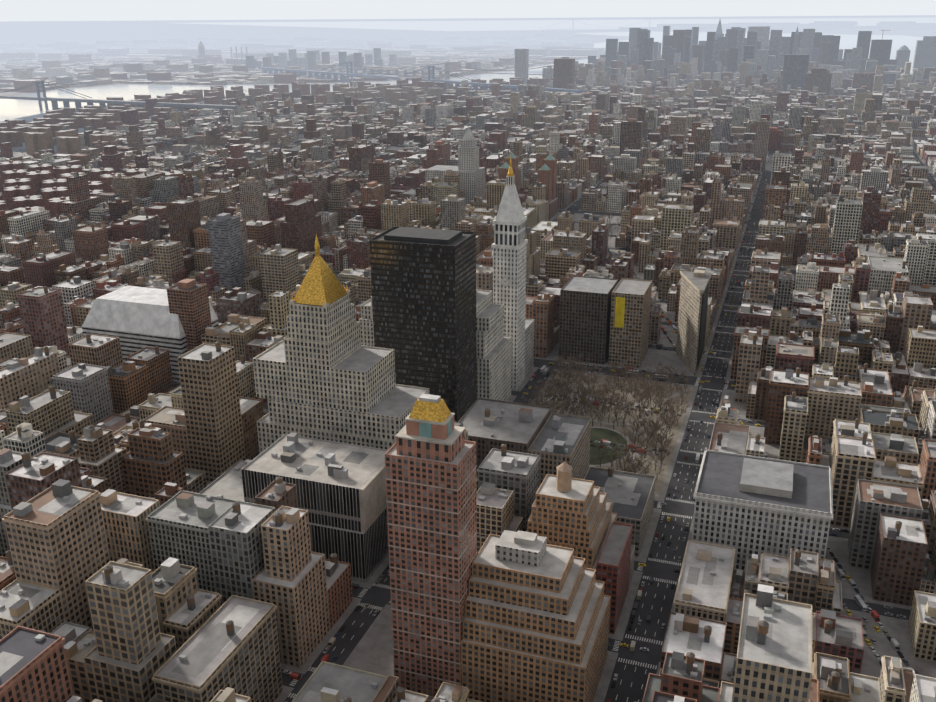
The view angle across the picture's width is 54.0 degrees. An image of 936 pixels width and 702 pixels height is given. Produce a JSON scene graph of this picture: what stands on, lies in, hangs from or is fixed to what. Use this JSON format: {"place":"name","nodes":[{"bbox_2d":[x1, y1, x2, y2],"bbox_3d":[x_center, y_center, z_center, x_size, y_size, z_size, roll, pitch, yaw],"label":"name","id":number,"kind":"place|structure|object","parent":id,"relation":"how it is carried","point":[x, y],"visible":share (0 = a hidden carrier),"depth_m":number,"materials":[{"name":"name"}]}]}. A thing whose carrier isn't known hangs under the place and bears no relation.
{"place":"outdoors","nodes":[
{"label":"outdoors","id":0,"kind":"place"},
{"bbox_2d":[0,71,541,200],"bbox_3d":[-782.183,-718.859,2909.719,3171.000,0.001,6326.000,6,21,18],"label":"river","id":1,"kind":"structure","parent":0,"point":[26,110],"depth_m":4096.47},
{"bbox_2d":[0,15,935,95],"bbox_3d":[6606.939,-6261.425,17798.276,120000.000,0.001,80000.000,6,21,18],"label":"ground","id":2,"kind":"structure","parent":0,"point":[44,32],"depth_m":17980.16,"materials":[{"name":"grey"}]},
{"bbox_2d":[0,18,712,112],"bbox_3d":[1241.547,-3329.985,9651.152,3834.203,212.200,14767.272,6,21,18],"label":"bridges","id":3,"kind":"structure","parent":2,"relation":"on","point":[180,106],"depth_m":4011.15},
{"bbox_2d":[0,21,935,91],"bbox_3d":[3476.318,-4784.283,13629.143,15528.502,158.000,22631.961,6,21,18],"label":"brooklyn blocks","id":4,"kind":"structure","parent":2,"relation":"on","point":[202,61],"depth_m":6986.59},
{"bbox_2d":[0,0,935,21],"label":"sky","id":5,"kind":"structure","parent":0,"point":[10,10],"materials":[{"name":"white"}]},
{"bbox_2d":[49,137,935,701],"bbox_3d":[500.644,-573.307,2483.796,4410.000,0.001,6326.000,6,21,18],"label":"road asphalt","id":6,"kind":"structure","parent":0,"point":[663,599],"depth_m":605.51,"materials":[{"name":"asphalt"}]},
{"bbox_2d":[82,286,222,380],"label":"building","id":7,"kind":"structure","parent":6,"relation":"on","point":[134,319],"depth_m":868.58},
{"bbox_2d":[0,55,935,701],"bbox_3d":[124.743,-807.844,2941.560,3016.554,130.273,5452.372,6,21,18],"label":"city buildings","id":8,"kind":"structure","parent":6,"relation":"on","point":[136,565],"depth_m":855.47,"materials":[{"name":"brick"}]},
{"bbox_2d":[13,144,935,701],"bbox_3d":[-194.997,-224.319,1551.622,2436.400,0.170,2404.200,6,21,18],"label":"pavement blocks","id":9,"kind":"structure","parent":6,"relation":"on","point":[373,650],"depth_m":539.57,"materials":[{"name":"concrete"}]},
{"bbox_2d":[199,125,832,701],"bbox_3d":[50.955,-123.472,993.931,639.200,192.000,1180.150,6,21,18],"label":"buildings","id":10,"kind":"structure","parent":6,"relation":"on","point":[361,461],"depth_m":572.50,"materials":[{"name":"stone"}]},
{"bbox_2d":[291,155,513,422],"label":"golden roofs","id":11,"kind":"structure","parent":10,"relation":"on","point":[321,284],"depth_m":617.51,"materials":[{"name":"gold metal"}]},
{"bbox_2d":[288,219,756,701],"bbox_3d":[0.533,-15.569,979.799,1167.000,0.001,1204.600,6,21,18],"label":"road markings","id":12,"kind":"object","parent":6,"relation":"on","point":[658,506],"visible":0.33,"depth_m":574.78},
{"bbox_2d":[167,103,888,350],"bbox_3d":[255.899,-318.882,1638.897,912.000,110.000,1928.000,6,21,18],"label":"apartment towers","id":13,"kind":"structure","parent":6,"relation":"on","point":[188,302],"depth_m":1341.79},
{"bbox_2d":[173,157,935,701],"bbox_3d":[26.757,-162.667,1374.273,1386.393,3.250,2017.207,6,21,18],"label":"cars","id":14,"kind":"object","parent":6,"relation":"on","point":[861,603],"visible":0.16,"depth_m":579.20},
{"bbox_2d":[515,19,935,95],"bbox_3d":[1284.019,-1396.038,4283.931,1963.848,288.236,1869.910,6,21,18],"label":"skyscrapers","id":15,"kind":"structure","parent":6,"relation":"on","point":[796,52],"depth_m":4165.59,"materials":[{"name":"concrete"}]},
{"bbox_2d":[183,17,935,30],"bbox_3d":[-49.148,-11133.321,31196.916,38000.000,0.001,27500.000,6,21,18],"label":"hills","id":16,"kind":"structure","parent":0,"point":[496,25],"depth_m":28733.21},
{"bbox_2d":[548,392,570,413],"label":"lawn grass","id":17,"kind":"structure","parent":0,"point":[558,410],"depth_m":807.37,"materials":[{"name":"plant"}]},
{"bbox_2d":[559,372,578,405],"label":"path","id":18,"kind":"structure","parent":0,"point":[572,390],"depth_m":839.15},
{"bbox_2d":[589,428,626,464],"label":"lawn grass","id":19,"kind":"structure","parent":0,"point":[599,434],"depth_m":731.72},
{"bbox_2d":[584,401,641,423],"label":"lawn grass","id":20,"kind":"structure","parent":0,"point":[606,417],"depth_m":784.65,"materials":[{"name":"plant"}]},
{"bbox_2d":[531,369,697,501],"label":"sidewalk","id":21,"kind":"structure","parent":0,"point":[661,498],"depth_m":749.92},
{"bbox_2d":[537,373,692,497],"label":"park soil","id":22,"kind":"structure","parent":0,"point":[660,479],"depth_m":771.33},
{"bbox_2d":[533,378,549,399],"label":"tree","id":23,"kind":"object","parent":22,"relation":"on","point":[543,383],"visible":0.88,"depth_m":813.03,"materials":[{"name":"brown plant"}]},
{"bbox_2d":[535,383,554,402],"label":"tree","id":24,"kind":"object","parent":22,"relation":"on","point":[540,387],"visible":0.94,"depth_m":800.86,"materials":[{"name":"brown plant"}]},
{"bbox_2d":[544,365,559,379],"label":"tree","id":25,"kind":"object","parent":22,"relation":"on","point":[557,371],"visible":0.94,"depth_m":833.25,"materials":[{"name":"brown plant"}]},
{"bbox_2d":[544,391,573,414],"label":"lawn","id":26,"kind":"structure","parent":22,"relation":"on","point":[567,412],"depth_m":815.64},
{"bbox_2d":[531,389,553,402],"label":"tree","id":27,"kind":"object","parent":26,"relation":"on","point":[549,393],"visible":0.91,"depth_m":785.35,"materials":[{"name":"brown plant"}]},
{"bbox_2d":[538,387,554,401],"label":"tree","id":28,"kind":"object","parent":26,"relation":"on","point":[548,390],"visible":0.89,"depth_m":798.22,"materials":[{"name":"brown plant"}]},
{"bbox_2d":[541,401,561,411],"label":"tree","id":29,"kind":"object","parent":26,"relation":"on","point":[551,405],"visible":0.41,"depth_m":758.03,"materials":[{"name":"brown plant"}]},
{"bbox_2d":[550,390,564,405],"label":"tree","id":30,"kind":"object","parent":26,"relation":"on","point":[556,396],"visible":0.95,"depth_m":794.26,"materials":[{"name":"brown plant"}]},
{"bbox_2d":[556,381,571,402],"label":"tree","id":31,"kind":"object","parent":26,"relation":"on","point":[560,388],"visible":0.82,"depth_m":804.42,"materials":[{"name":"brown plant"}]},
{"bbox_2d":[556,366,574,393],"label":"tree","id":32,"kind":"object","parent":26,"relation":"on","point":[571,370],"visible":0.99,"depth_m":825.32,"materials":[{"name":"brown plant"}]},
{"bbox_2d":[557,395,575,411],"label":"tree","id":33,"kind":"object","parent":26,"relation":"on","point":[567,400],"visible":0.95,"depth_m":789.95,"materials":[{"name":"brown plant"}]},
{"bbox_2d":[559,388,575,407],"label":"tree","id":34,"kind":"object","parent":26,"relation":"on","point":[566,393],"visible":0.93,"depth_m":791.95,"materials":[{"name":"brown plant"}]},
{"bbox_2d":[562,378,579,399],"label":"tree","id":35,"kind":"object","parent":26,"relation":"on","point":[568,379],"visible":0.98,"depth_m":812.05,"materials":[{"name":"brown plant"}]},
{"bbox_2d":[554,357,567,377],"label":"tree","id":36,"kind":"object","parent":22,"relation":"on","point":[559,364],"visible":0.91,"depth_m":856.49,"materials":[{"name":"brown plant"}]},
{"bbox_2d":[558,357,576,371],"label":"tree","id":37,"kind":"object","parent":22,"relation":"on","point":[571,363],"visible":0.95,"depth_m":854.09,"materials":[{"name":"brown plant"}]},
{"bbox_2d":[557,356,582,368],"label":"tree","id":38,"kind":"object","parent":22,"relation":"on","point":[574,358],"visible":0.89,"depth_m":860.75,"materials":[{"name":"brown plant"}]},
{"bbox_2d":[570,402,585,415],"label":"tree","id":39,"kind":"object","parent":22,"relation":"on","point":[578,409],"visible":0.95,"depth_m":755.40,"materials":[{"name":"brown plant"}]},
{"bbox_2d":[575,399,590,416],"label":"tree","id":40,"kind":"object","parent":22,"relation":"on","point":[585,405],"visible":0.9,"depth_m":768.86,"materials":[{"name":"brown plant"}]},
{"bbox_2d":[576,353,589,370],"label":"tree","id":41,"kind":"object","parent":22,"relation":"on","point":[580,355],"visible":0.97,"depth_m":863.39,"materials":[{"name":"brown plant"}]},
{"bbox_2d":[578,375,595,398],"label":"tree","id":42,"kind":"object","parent":22,"relation":"on","point":[586,380],"visible":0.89,"depth_m":810.29,"materials":[{"name":"brown plant"}]},
{"bbox_2d":[590,452,603,466],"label":"tree","id":43,"kind":"object","parent":22,"relation":"on","point":[591,455],"visible":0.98,"depth_m":683.06,"materials":[{"name":"brown plant"}]},
{"bbox_2d":[590,405,607,420],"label":"tree","id":44,"kind":"object","parent":22,"relation":"on","point":[599,413],"visible":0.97,"depth_m":758.26,"materials":[{"name":"brown plant"}]},
{"bbox_2d":[592,444,609,466],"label":"tree","id":45,"kind":"object","parent":22,"relation":"on","point":[599,449],"visible":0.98,"depth_m":692.75,"materials":[{"name":"brown plant"}]},
{"bbox_2d":[589,426,630,466],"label":"footpath","id":46,"kind":"structure","parent":22,"relation":"on","point":[627,439],"depth_m":740.16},
{"bbox_2d":[586,401,606,425],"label":"tree","id":47,"kind":"object","parent":46,"relation":"on","point":[588,404],"visible":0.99,"depth_m":760.66,"materials":[{"name":"brown plant"}]},
{"bbox_2d":[605,404,624,429],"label":"tree","id":48,"kind":"object","parent":46,"relation":"on","point":[614,412],"visible":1,"depth_m":754.67,"materials":[{"name":"brown plant"}]},
{"bbox_2d":[613,429,635,445],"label":"tree","id":49,"kind":"object","parent":46,"relation":"on","point":[625,437],"visible":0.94,"depth_m":711.16,"materials":[{"name":"brown plant"}]},
{"bbox_2d":[579,383,649,403],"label":"footpath","id":50,"kind":"structure","parent":22,"relation":"on","point":[614,384],"depth_m":835.66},
{"bbox_2d":[583,373,597,387],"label":"tree","id":51,"kind":"object","parent":50,"relation":"on","point":[596,377],"visible":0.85,"depth_m":830.74,"materials":[{"name":"brown plant"}]},
{"bbox_2d":[582,365,606,386],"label":"tree","id":52,"kind":"object","parent":50,"relation":"on","point":[594,373],"visible":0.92,"depth_m":838.40,"materials":[{"name":"brown plant"}]},
{"bbox_2d":[605,375,618,392],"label":"tree","id":53,"kind":"object","parent":50,"relation":"on","point":[615,378],"visible":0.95,"depth_m":826.76,"materials":[{"name":"brown plant"}]},
{"bbox_2d":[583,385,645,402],"bbox_3d":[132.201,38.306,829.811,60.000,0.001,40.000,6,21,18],"label":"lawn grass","id":54,"kind":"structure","parent":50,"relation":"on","point":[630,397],"depth_m":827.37,"materials":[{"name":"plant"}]},
{"bbox_2d":[620,370,639,382],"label":"tree","id":55,"kind":"object","parent":50,"relation":"on","point":[627,374],"visible":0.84,"depth_m":833.69,"materials":[{"name":"brown plant"}]},
{"bbox_2d":[627,374,642,396],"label":"tree","id":56,"kind":"object","parent":50,"relation":"on","point":[634,380],"visible":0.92,"depth_m":812.43,"materials":[{"name":"brown plant"}]},
{"bbox_2d":[581,403,648,424],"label":"footpath","id":57,"kind":"structure","parent":22,"relation":"on","point":[611,423],"depth_m":772.83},
{"bbox_2d":[572,389,588,413],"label":"tree","id":58,"kind":"object","parent":57,"relation":"on","point":[584,394],"visible":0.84,"depth_m":785.83,"materials":[{"name":"brown plant"}]},
{"bbox_2d":[574,387,591,408],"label":"tree","id":59,"kind":"object","parent":57,"relation":"on","point":[581,393],"visible":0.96,"depth_m":790.28,"materials":[{"name":"brown plant"}]},
{"bbox_2d":[579,391,601,407],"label":"tree","id":60,"kind":"object","parent":57,"relation":"on","point":[598,400],"visible":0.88,"depth_m":784.45,"materials":[{"name":"brown plant"}]},
{"bbox_2d":[597,388,611,410],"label":"tree","id":61,"kind":"object","parent":57,"relation":"on","point":[603,393],"visible":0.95,"depth_m":785.97,"materials":[{"name":"brown plant"}]},
{"bbox_2d":[599,388,616,414],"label":"tree","id":62,"kind":"object","parent":57,"relation":"on","point":[607,398],"visible":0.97,"depth_m":778.88,"materials":[{"name":"brown plant"}]},
{"bbox_2d":[598,401,617,422],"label":"tree","id":63,"kind":"object","parent":57,"relation":"on","point":[606,408],"visible":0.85,"depth_m":767.54,"materials":[{"name":"brown plant"}]},
{"bbox_2d":[600,381,620,399],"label":"tree","id":64,"kind":"object","parent":57,"relation":"on","point":[619,384],"visible":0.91,"depth_m":806.11,"materials":[{"name":"brown plant"}]},
{"bbox_2d":[604,394,629,420],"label":"tree","id":65,"kind":"object","parent":57,"relation":"on","point":[623,396],"visible":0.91,"depth_m":769.77,"materials":[{"name":"brown plant"}]},
{"bbox_2d":[606,384,632,399],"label":"tree","id":66,"kind":"object","parent":57,"relation":"on","point":[622,390],"visible":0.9,"depth_m":796.67,"materials":[{"name":"brown plant"}]},
{"bbox_2d":[612,400,635,423],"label":"tree","id":67,"kind":"object","parent":57,"relation":"on","point":[625,407],"visible":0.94,"depth_m":762.96,"materials":[{"name":"brown plant"}]},
{"bbox_2d":[615,380,633,399],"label":"tree","id":68,"kind":"object","parent":57,"relation":"on","point":[631,386],"visible":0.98,"depth_m":802.36,"materials":[{"name":"brown plant"}]},
{"bbox_2d":[633,393,647,408],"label":"tree","id":69,"kind":"object","parent":57,"relation":"on","point":[639,401],"visible":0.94,"depth_m":779.21,"materials":[{"name":"brown plant"}]},
{"bbox_2d":[635,389,652,408],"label":"tree","id":70,"kind":"object","parent":57,"relation":"on","point":[648,393],"visible":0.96,"depth_m":786.87,"materials":[{"name":"brown plant"}]},
{"bbox_2d":[607,453,625,469],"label":"tree","id":71,"kind":"object","parent":22,"relation":"on","point":[609,459],"visible":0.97,"depth_m":677.76,"materials":[{"name":"brown plant"}]},
{"bbox_2d":[605,404,630,425],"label":"tree","id":72,"kind":"object","parent":22,"relation":"on","point":[617,412],"visible":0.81,"depth_m":760.84,"materials":[{"name":"brown plant"}]},
{"bbox_2d":[608,455,635,470],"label":"tree","id":73,"kind":"object","parent":22,"relation":"on","point":[619,460],"visible":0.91,"depth_m":676.72,"materials":[{"name":"brown plant"}]},
{"bbox_2d":[613,444,634,468],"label":"tree","id":74,"kind":"object","parent":22,"relation":"on","point":[623,456],"visible":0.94,"depth_m":689.36,"materials":[{"name":"brown plant"}]},
{"bbox_2d":[625,365,642,383],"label":"tree","id":75,"kind":"object","parent":22,"relation":"on","point":[628,367],"visible":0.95,"depth_m":846.38,"materials":[{"name":"brown plant"}]},
{"bbox_2d":[622,445,647,472],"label":"tree","id":76,"kind":"object","parent":22,"relation":"on","point":[638,450],"visible":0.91,"depth_m":680.97,"materials":[{"name":"brown plant"}]},
{"bbox_2d":[627,456,644,472],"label":"tree","id":77,"kind":"object","parent":22,"relation":"on","point":[635,462],"visible":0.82,"depth_m":676.60,"materials":[{"name":"brown plant"}]},
{"bbox_2d":[625,465,648,473],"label":"tree","id":78,"kind":"object","parent":22,"relation":"on","point":[638,466],"visible":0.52,"depth_m":657.17,"materials":[{"name":"brown plant"}]},
{"bbox_2d":[634,452,652,474],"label":"tree","id":79,"kind":"object","parent":22,"relation":"on","point":[644,460],"visible":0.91,"depth_m":681.04,"materials":[{"name":"brown plant"}]},
{"bbox_2d":[631,418,666,456],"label":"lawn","id":80,"kind":"structure","parent":22,"relation":"on","point":[634,435],"depth_m":745.30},
{"bbox_2d":[619,420,644,444],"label":"tree","id":81,"kind":"object","parent":80,"relation":"on","point":[632,427],"visible":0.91,"depth_m":725.51,"materials":[{"name":"brown plant"}]},
{"bbox_2d":[628,416,640,434],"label":"tree","id":82,"kind":"object","parent":80,"relation":"on","point":[630,422],"visible":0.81,"depth_m":741.10,"materials":[{"name":"brown plant"}]},
{"bbox_2d":[627,406,646,429],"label":"tree","id":83,"kind":"object","parent":80,"relation":"on","point":[640,409],"visible":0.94,"depth_m":753.58,"materials":[{"name":"brown plant"}]},
{"bbox_2d":[637,438,654,453],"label":"tree","id":84,"kind":"object","parent":80,"relation":"on","point":[640,441],"visible":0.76,"depth_m":708.24,"materials":[{"name":"brown plant"}]},
{"bbox_2d":[636,421,662,446],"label":"tree","id":85,"kind":"object","parent":80,"relation":"on","point":[652,427],"visible":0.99,"depth_m":719.28,"materials":[{"name":"brown plant"}]},
{"bbox_2d":[638,416,661,444],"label":"tree","id":86,"kind":"object","parent":80,"relation":"on","point":[646,420],"visible":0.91,"depth_m":727.84,"materials":[{"name":"brown plant"}]},
{"bbox_2d":[643,410,663,426],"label":"tree","id":87,"kind":"object","parent":80,"relation":"on","point":[647,414],"visible":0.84,"depth_m":746.02,"materials":[{"name":"brown plant"}]},
{"bbox_2d":[648,418,667,440],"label":"tree","id":88,"kind":"object","parent":80,"relation":"on","point":[658,424],"visible":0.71,"depth_m":735.46,"materials":[{"name":"brown plant"}]},
{"bbox_2d":[652,419,678,443],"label":"tree","id":89,"kind":"object","parent":80,"relation":"on","point":[664,425],"visible":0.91,"depth_m":725.04,"materials":[{"name":"brown plant"}]},
{"bbox_2d":[639,383,660,405],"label":"tree","id":90,"kind":"object","parent":22,"relation":"on","point":[657,386],"visible":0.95,"depth_m":797.55,"materials":[{"name":"brown plant"}]},
{"bbox_2d":[644,380,659,402],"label":"tree","id":91,"kind":"object","parent":22,"relation":"on","point":[652,385],"visible":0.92,"depth_m":801.82,"materials":[{"name":"brown plant"}]},
{"bbox_2d":[640,389,664,414],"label":"tree","id":92,"kind":"object","parent":22,"relation":"on","point":[648,396],"visible":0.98,"depth_m":779.36,"materials":[{"name":"brown plant"}]},
{"bbox_2d":[646,441,668,469],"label":"tree","id":93,"kind":"object","parent":22,"relation":"on","point":[659,448],"visible":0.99,"depth_m":684.98,"materials":[{"name":"brown plant"}]},
{"bbox_2d":[646,363,670,382],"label":"tree","id":94,"kind":"object","parent":22,"relation":"on","point":[657,370],"visible":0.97,"depth_m":837.30,"materials":[{"name":"brown plant"}]},
{"bbox_2d":[648,452,669,473],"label":"tree","id":95,"kind":"object","parent":22,"relation":"on","point":[662,456],"visible":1,"depth_m":681.26,"materials":[{"name":"brown plant"}]},
{"bbox_2d":[647,433,672,466],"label":"tree","id":96,"kind":"object","parent":22,"relation":"on","point":[669,442],"visible":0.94,"depth_m":691.01,"materials":[{"name":"brown plant"}]},
{"bbox_2d":[649,429,675,453],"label":"tree","id":97,"kind":"object","parent":22,"relation":"on","point":[650,431],"visible":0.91,"depth_m":706.97,"materials":[{"name":"brown plant"}]},
{"bbox_2d":[654,397,675,412],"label":"tree","id":98,"kind":"object","parent":22,"relation":"on","point":[656,400],"visible":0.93,"depth_m":777.07,"materials":[{"name":"brown plant"}]},
{"bbox_2d":[656,400,673,418],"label":"tree","id":99,"kind":"object","parent":22,"relation":"on","point":[666,408],"visible":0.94,"depth_m":772.48,"materials":[{"name":"brown plant"}]},
{"bbox_2d":[659,409,677,425],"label":"tree","id":100,"kind":"object","parent":22,"relation":"on","point":[671,416],"visible":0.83,"depth_m":751.27,"materials":[{"name":"brown plant"}]},
{"bbox_2d":[660,372,678,393],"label":"tree","id":101,"kind":"object","parent":22,"relation":"on","point":[674,380],"visible":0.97,"depth_m":819.23,"materials":[{"name":"brown plant"}]},
{"bbox_2d":[659,414,679,438],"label":"tree","id":102,"kind":"object","parent":22,"relation":"on","point":[667,425],"visible":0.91,"depth_m":736.24,"materials":[{"name":"brown plant"}]},
{"bbox_2d":[663,402,680,423],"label":"tree","id":103,"kind":"object","parent":22,"relation":"on","point":[676,405],"visible":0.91,"depth_m":762.87,"materials":[{"name":"brown plant"}]},
{"bbox_2d":[660,364,686,386],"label":"tree","id":104,"kind":"object","parent":22,"relation":"on","point":[674,369],"visible":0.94,"depth_m":833.75,"materials":[{"name":"brown plant"}]},
{"bbox_2d":[670,407,685,421],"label":"tree","id":105,"kind":"object","parent":22,"relation":"on","point":[684,410],"visible":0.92,"depth_m":760.01,"materials":[{"name":"brown plant"}]},
{"bbox_2d":[669,370,688,384],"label":"tree","id":106,"kind":"object","parent":22,"relation":"on","point":[686,379],"visible":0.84,"depth_m":824.66,"materials":[{"name":"brown plant"}]},
{"bbox_2d":[676,385,689,403],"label":"tree","id":107,"kind":"object","parent":22,"relation":"on","point":[681,391],"visible":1,"depth_m":799.60,"materials":[{"name":"brown plant"}]},
{"bbox_2d":[630,452,658,496],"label":"path","id":108,"kind":"structure","parent":0,"point":[655,494],"depth_m":702.27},
{"bbox_2d":[635,419,662,453],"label":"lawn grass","id":109,"kind":"structure","parent":0,"point":[644,437],"depth_m":743.44,"materials":[{"name":"plant"}]},
{"bbox_2d":[643,456,665,467],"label":"path","id":110,"kind":"structure","parent":0,"point":[654,463],"depth_m":700.50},
{"bbox_2d":[641,387,691,419],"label":"path","id":111,"kind":"structure","parent":0,"point":[674,395],"depth_m":817.88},
{"bbox_2d":[528,31,922,73],"bbox_3d":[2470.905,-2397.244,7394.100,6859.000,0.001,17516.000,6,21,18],"label":"bay water","id":112,"kind":"structure","parent":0,"point":[850,41],"depth_m":10439.46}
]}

